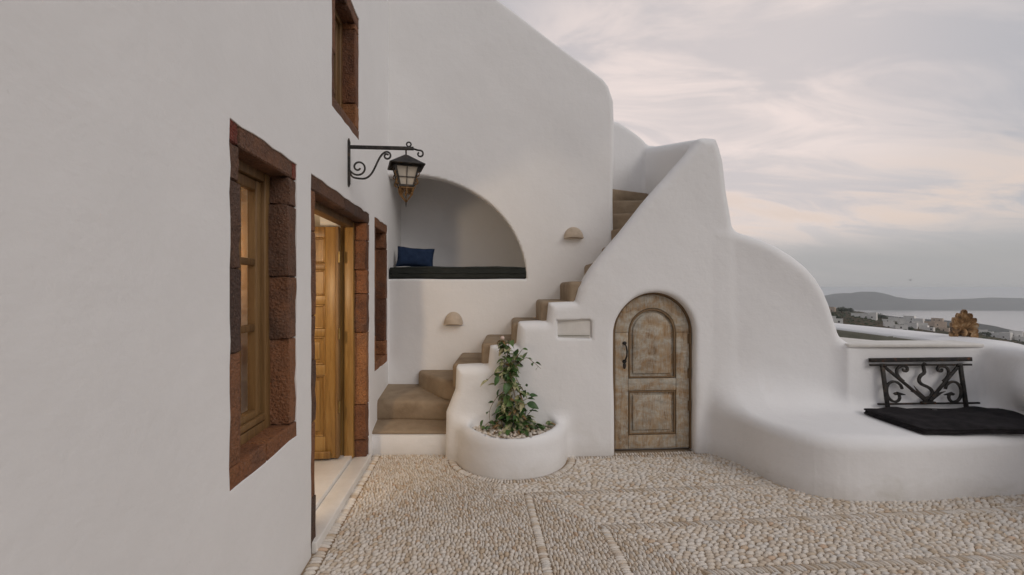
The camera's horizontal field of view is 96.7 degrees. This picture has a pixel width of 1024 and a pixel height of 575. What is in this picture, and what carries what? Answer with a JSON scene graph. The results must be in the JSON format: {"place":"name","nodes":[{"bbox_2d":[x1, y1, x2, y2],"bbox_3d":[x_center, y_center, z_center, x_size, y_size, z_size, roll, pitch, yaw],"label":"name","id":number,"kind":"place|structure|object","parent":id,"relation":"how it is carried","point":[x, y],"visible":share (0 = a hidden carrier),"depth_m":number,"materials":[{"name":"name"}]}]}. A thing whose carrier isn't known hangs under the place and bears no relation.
{"place":"outdoors","nodes":[
{"label":"outdoors","id":0,"kind":"place"},
{"bbox_2d":[301,448,1023,574],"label":"courtyard","id":1,"kind":"structure","parent":0,"point":[679,511],"depth_m":2.86,"materials":[{"name":"beige stone"}]},
{"bbox_2d":[0,0,613,574],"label":"white house","id":2,"kind":"structure","parent":1,"relation":"on","point":[220,328],"depth_m":1.84,"materials":[{"name":"paint"}]},
{"bbox_2d":[229,119,296,490],"bbox_3d":[-1.173,0.065,2.016,0.179,1.435,0.703,0,0,-5],"label":"window","id":3,"kind":"structure","parent":2,"relation":"in","point":[258,433],"depth_m":2.18,"materials":[{"name":"stone"}]},
{"bbox_2d":[311,174,370,553],"bbox_3d":[-1.587,0.452,3.259,0.962,2.221,1.493,0,0,0],"label":"door","id":4,"kind":"structure","parent":2,"relation":"in","point":[340,457],"depth_m":3.74,"materials":[{"name":"brown wood"}]},
{"bbox_2d":[332,0,358,139],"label":"window","id":5,"kind":"structure","parent":2,"relation":"in","point":[345,54],"depth_m":3.52,"materials":[{"name":"brown wood"}]},
{"bbox_2d":[374,217,386,370],"bbox_3d":[-1.407,0.063,4.485,0.234,1.460,0.689,0,0,-5],"label":"window","id":6,"kind":"structure","parent":2,"relation":"in","point":[380,229],"depth_m":4.71,"materials":[{"name":"red stone"}]},
{"bbox_2d":[347,138,424,205],"bbox_3d":[-0.907,-0.833,3.278,0.532,0.494,0.250,0,0,-19],"label":"wall lantern","id":7,"kind":"object","parent":2,"relation":"attached to","point":[406,168],"depth_m":3.29,"materials":[{"name":"black metal"}]},
{"bbox_2d":[443,312,462,324],"bbox_3d":[-0.622,0.326,4.806,0.200,0.138,0.091,0,0,0],"label":"wall light","id":8,"kind":"object","parent":2,"relation":"attached to","point":[453,318],"visible":1,"depth_m":4.78,"materials":[{"name":"beige ceramic"}]},
{"bbox_2d":[390,266,525,278],"bbox_3d":[-0.578,-0.164,5.254,1.475,0.140,0.816,0,0,0],"label":"niche mattress","id":9,"kind":"object","parent":2,"relation":"on","point":[472,272],"visible":0.81,"depth_m":4.86,"materials":[{"name":"grey fabric"}]},
{"bbox_2d":[396,246,434,266],"bbox_3d":[-1.095,-0.340,5.160,0.416,0.243,0.118,4,-15,-8],"label":"pillow","id":10,"kind":"object","parent":9,"relation":"on","point":[407,256],"visible":0.89,"depth_m":5.12,"materials":[{"name":"blue fabric"}]},
{"bbox_2d":[564,227,583,238],"bbox_3d":[0.654,-0.583,4.806,0.205,0.125,0.091,0,0,0],"label":"wall light","id":11,"kind":"object","parent":2,"relation":"attached to","point":[573,232],"visible":1,"depth_m":4.78,"materials":[{"name":"beige ceramic"}]},
{"bbox_2d":[454,418,568,479],"bbox_3d":[0.011,1.357,3.776,1.026,0.428,0.432,0,0,-4],"label":"planter","id":12,"kind":"object","parent":1,"relation":"on","point":[498,458],"visible":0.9,"depth_m":3.64,"materials":[{"name":"white paint"}]},
{"bbox_2d":[472,424,553,438],"bbox_3d":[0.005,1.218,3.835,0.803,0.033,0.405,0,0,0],"label":"gravel","id":13,"kind":"structure","parent":12,"relation":"in","point":[538,431],"depth_m":3.81,"materials":[{"name":"white gravel"}]},
{"bbox_2d":[480,336,555,436],"bbox_3d":[0.068,0.853,3.920,0.678,0.877,0.431,0,0,0],"label":"climbing plant","id":14,"kind":"object","parent":13,"relation":"in","point":[507,402],"visible":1,"depth_m":3.89,"materials":[{"name":"green plant"}]},
{"bbox_2d":[372,122,733,460],"bbox_3d":[0.358,-0.332,5.078,3.716,3.825,2.272,0,0,0],"label":"outdoor staircase","id":15,"kind":"structure","parent":1,"relation":"on","point":[623,341],"depth_m":4.13,"materials":[{"name":"white plaster"},{"name":"weathered wood"},{"name":"brown stone"}]},
{"bbox_2d":[613,293,691,450],"bbox_3d":[1.291,0.767,4.194,0.744,1.449,0.123,0,0,-4],"label":"arched door","id":16,"kind":"structure","parent":15,"relation":"in","point":[652,334],"depth_m":4.20,"materials":[{"name":"brown wood"}]},
{"bbox_2d":[707,230,1023,502],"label":"built in bench","id":17,"kind":"object","parent":1,"relation":"on","point":[797,388],"visible":0.88,"depth_m":3.95,"materials":[{"name":"white paint"}]},
{"bbox_2d":[868,357,979,406],"bbox_3d":[3.555,0.828,3.921,0.910,0.455,0.063,0,0,1],"label":"iron grille","id":18,"kind":"object","parent":17,"relation":"on","point":[933,395],"visible":1,"depth_m":3.92,"materials":[{"name":"black metal"}]},
{"bbox_2d":[864,406,1023,434],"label":"seat cushion","id":19,"kind":"object","parent":17,"relation":"on","point":[969,420],"visible":1,"depth_m":3.48,"materials":[{"name":"black fabric"}]},
{"bbox_2d":[949,309,978,337],"bbox_3d":[4.285,0.353,4.320,0.204,0.290,0.082,0,0,24],"label":"palmette ornament","id":20,"kind":"object","parent":17,"relation":"on","point":[963,322],"visible":0.95,"depth_m":4.31,"materials":[{"name":"stone"}]},
{"bbox_2d":[498,0,1023,290],"label":"sky","id":21,"kind":"structure","parent":0,"point":[878,145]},
{"bbox_2d":[823,291,1023,330],"bbox_3d":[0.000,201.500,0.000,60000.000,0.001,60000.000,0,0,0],"label":"sea","id":22,"kind":"structure","parent":0,"point":[1012,320],"depth_m":3821.12,"materials":[{"name":"white liquid"}]},
{"bbox_2d":[825,292,1023,310],"bbox_3d":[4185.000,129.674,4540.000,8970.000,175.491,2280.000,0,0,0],"label":"island","id":23,"kind":"structure","parent":0,"point":[868,301],"depth_m":4219.23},
{"bbox_2d":[830,308,1023,343],"bbox_3d":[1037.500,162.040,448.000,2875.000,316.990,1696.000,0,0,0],"label":"hillside","id":24,"kind":"structure","parent":0,"point":[862,322],"depth_m":386.38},
{"bbox_2d":[832,316,842,323],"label":"village house","id":25,"kind":"structure","parent":24,"relation":"on","point":[836,320],"depth_m":309.82,"materials":[{"name":"white paint"}]},
{"bbox_2d":[837,307,846,312],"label":"tree","id":26,"kind":"object","parent":24,"relation":"on","point":[841,309],"visible":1,"depth_m":505.82,"materials":[{"name":"green plant"}]},
{"bbox_2d":[851,312,877,320],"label":"village house","id":27,"kind":"structure","parent":24,"relation":"on","point":[872,315],"depth_m":427.85,"materials":[{"name":"white paint"}]},
{"bbox_2d":[883,321,907,329],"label":"village house","id":28,"kind":"structure","parent":24,"relation":"on","point":[891,324],"depth_m":350.77,"materials":[{"name":"white paint"}]},
{"bbox_2d":[888,317,905,320],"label":"village house","id":29,"kind":"structure","parent":24,"relation":"on","point":[898,319],"depth_m":487.78,"materials":[{"name":"white paint"}]},
{"bbox_2d":[904,322,917,328],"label":"village house","id":30,"kind":"structure","parent":24,"relation":"on","point":[914,325],"depth_m":384.97,"materials":[{"name":"white paint"}]},
{"bbox_2d":[904,316,924,322],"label":"village house","id":31,"kind":"structure","parent":24,"relation":"on","point":[911,318],"depth_m":508.41,"materials":[{"name":"white paint"}]},
{"bbox_2d":[912,321,927,326],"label":"village house","id":32,"kind":"structure","parent":24,"relation":"on","point":[919,322],"depth_m":444.47,"materials":[{"name":"white paint"}]},
{"bbox_2d":[919,325,934,330],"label":"village house","id":33,"kind":"structure","parent":24,"relation":"on","point":[924,327],"depth_m":381.97,"materials":[{"name":"white paint"}]},
{"bbox_2d":[832,309,1023,344],"bbox_3d":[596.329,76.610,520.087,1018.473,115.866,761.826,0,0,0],"label":"scrub","id":34,"kind":"object","parent":24,"relation":"on","point":[844,315],"visible":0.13,"depth_m":397.17,"materials":[{"name":"green plant"}]},
{"bbox_2d":[924,321,932,325],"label":"village house","id":35,"kind":"structure","parent":24,"relation":"on","point":[930,323],"depth_m":492.68,"materials":[{"name":"beige paint"}]},
{"bbox_2d":[931,318,943,321],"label":"village house","id":36,"kind":"structure","parent":24,"relation":"on","point":[938,319],"depth_m":583.38,"materials":[{"name":"white paint"}]},
{"bbox_2d":[933,321,946,328],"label":"village house","id":37,"kind":"structure","parent":24,"relation":"on","point":[936,324],"depth_m":452.50,"materials":[{"name":"beige paint"}]},
{"bbox_2d":[940,327,949,331],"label":"village house","id":38,"kind":"structure","parent":24,"relation":"on","point":[945,329],"depth_m":435.94,"materials":[{"name":"beige paint"}]},
{"bbox_2d":[981,332,991,335],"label":"tree","id":39,"kind":"object","parent":24,"relation":"on","point":[987,333],"visible":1,"depth_m":432.50,"materials":[{"name":"green plant"}]},
{"bbox_2d":[985,332,1012,339],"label":"village house","id":40,"kind":"structure","parent":24,"relation":"on","point":[1006,335],"depth_m":429.89,"materials":[{"name":"white paint"}]},
{"bbox_2d":[1009,331,1023,339],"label":"village house","id":41,"kind":"structure","parent":24,"relation":"on","point":[1018,333],"depth_m":429.53,"materials":[{"name":"white paint"}]},
{"bbox_2d":[1015,336,1023,341],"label":"village house","id":42,"kind":"structure","parent":24,"relation":"on","point":[1019,338],"depth_m":424.24,"materials":[{"name":"white paint"}]},
{"bbox_2d":[884,315,1013,332],"bbox_3d":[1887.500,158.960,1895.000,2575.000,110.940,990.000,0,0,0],"label":"buildings","id":43,"kind":"structure","parent":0,"point":[990,328],"depth_m":1688.38,"materials":[{"name":"white paint"}]}
]}

